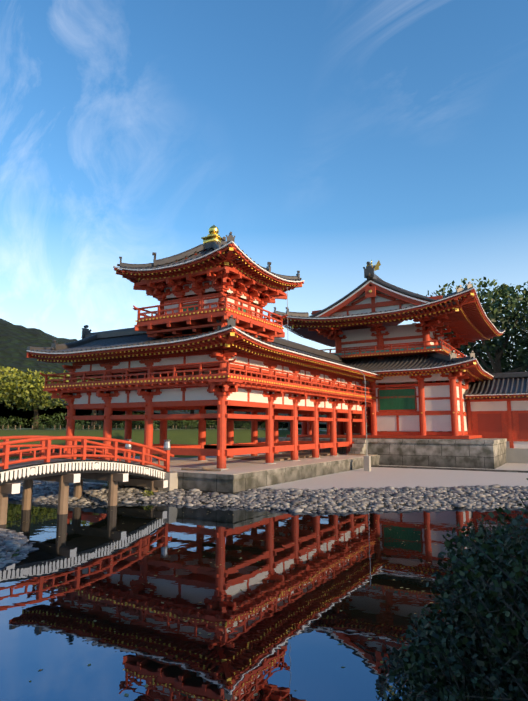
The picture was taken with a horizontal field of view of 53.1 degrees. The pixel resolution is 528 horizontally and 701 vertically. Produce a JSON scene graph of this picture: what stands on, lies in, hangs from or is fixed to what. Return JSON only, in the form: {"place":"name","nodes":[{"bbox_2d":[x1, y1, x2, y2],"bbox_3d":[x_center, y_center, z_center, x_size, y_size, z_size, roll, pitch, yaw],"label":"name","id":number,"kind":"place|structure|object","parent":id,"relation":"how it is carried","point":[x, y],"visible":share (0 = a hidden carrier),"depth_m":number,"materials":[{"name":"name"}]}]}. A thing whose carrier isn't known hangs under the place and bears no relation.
{"place":"outdoors","nodes":[
{"label":"outdoors","id":0,"kind":"place"},
{"bbox_2d":[0,319,336,427],"bbox_3d":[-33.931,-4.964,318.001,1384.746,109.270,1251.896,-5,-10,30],"label":"forest hill","id":1,"kind":"structure","parent":0,"point":[16,341],"depth_m":407.26,"materials":[{"name":"green plant"}]},
{"bbox_2d":[0,449,527,700],"bbox_3d":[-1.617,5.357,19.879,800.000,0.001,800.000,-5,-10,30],"label":"pond water","id":2,"kind":"structure","parent":0,"point":[164,651],"depth_m":7.51,"materials":[{"name":"blue liquid"}]},
{"bbox_2d":[18,289,447,697],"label":"site props","id":3,"kind":"object","parent":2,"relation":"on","point":[367,462],"visible":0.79,"depth_m":19.07,"materials":[{"name":"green plant"}]},
{"bbox_2d":[0,428,527,557],"bbox_3d":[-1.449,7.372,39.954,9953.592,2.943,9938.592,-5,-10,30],"label":"ground","id":4,"kind":"structure","parent":0,"point":[379,477],"depth_m":24.39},
{"bbox_2d":[0,435,177,524],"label":"arched bridge","id":5,"kind":"structure","parent":4,"relation":"on","point":[46,465],"depth_m":15.83,"materials":[{"name":"red wood"}]},
{"bbox_2d":[103,482,153,495],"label":"shore ferns","id":6,"kind":"object","parent":4,"relation":"on","point":[152,492],"visible":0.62,"depth_m":17.93,"materials":[{"name":"green plant"}]},
{"bbox_2d":[0,412,284,429],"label":"clipped shrubs","id":7,"kind":"object","parent":4,"relation":"on","point":[194,424],"visible":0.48,"depth_m":74.45,"materials":[{"name":"green plant"}]},
{"bbox_2d":[0,480,527,569],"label":"shore pebbles","id":8,"kind":"object","parent":4,"relation":"on","point":[12,541],"visible":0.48,"depth_m":17.01,"materials":[{"name":"stone"}]},
{"bbox_2d":[1,319,527,430],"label":"tree trunks","id":9,"kind":"object","parent":4,"relation":"on","point":[496,367],"visible":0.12,"depth_m":66.28,"materials":[{"name":"brown wood"}]},
{"bbox_2d":[0,366,321,415],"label":"broadleaf tree crowns","id":10,"kind":"object","parent":9,"relation":"on","point":[14,385],"visible":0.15,"depth_m":71.45,"materials":[{"name":"green plant"}]},
{"bbox_2d":[412,276,527,372],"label":"dark tree crowns","id":11,"kind":"object","parent":9,"relation":"on","point":[494,309],"visible":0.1,"depth_m":63.79,"materials":[{"name":"green plant"}]},
{"bbox_2d":[77,437,527,493],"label":"stone podiums","id":12,"kind":"object","parent":4,"relation":"on","point":[244,472],"visible":0.46,"depth_m":27.66,"materials":[{"name":"stone"}]},
{"bbox_2d":[40,349,375,469],"bbox_3d":[-1.465,3.485,28.951,10.870,4.600,17.565,-5,-10,30],"label":"wing corridor","id":13,"kind":"object","parent":12,"relation":"on","point":[225,384],"visible":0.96,"depth_m":23.30,"materials":[{"name":"red wood"}]},
{"bbox_2d":[26,315,382,380],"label":"wing roof","id":14,"kind":"structure","parent":13,"relation":"on","point":[114,344],"depth_m":23.05,"materials":[{"name":"grey tile"}]},
{"bbox_2d":[133,264,286,349],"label":"corner tower","id":15,"kind":"structure","parent":13,"relation":"on","point":[243,302],"depth_m":22.02,"materials":[{"name":"paint"}]},
{"bbox_2d":[113,225,304,295],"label":"tower roof","id":16,"kind":"structure","parent":15,"relation":"on","point":[214,248],"depth_m":22.01,"materials":[{"name":"tile"}]},
{"bbox_2d":[286,311,481,439],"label":"central hall","id":17,"kind":"structure","parent":12,"relation":"on","point":[431,406],"depth_m":33.34,"materials":[{"name":"paint"}]},
{"bbox_2d":[270,260,504,380],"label":"hall roofs","id":18,"kind":"structure","parent":17,"relation":"on","point":[374,296],"depth_m":34.10,"materials":[{"name":"tile"}]},
{"bbox_2d":[463,372,527,463],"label":"tail corridor","id":19,"kind":"object","parent":4,"relation":"on","point":[498,408],"visible":0.94,"depth_m":33.53,"materials":[{"name":"paint"}]},
{"bbox_2d":[0,0,527,366],"label":"sky","id":20,"kind":"structure","parent":0,"point":[330,138],"materials":[{"name":"blue"}]},
{"bbox_2d":[375,478,527,700],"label":"bush","id":21,"kind":"object","parent":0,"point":[425,655],"depth_m":2.56,"materials":[{"name":"green plant"}]}
]}

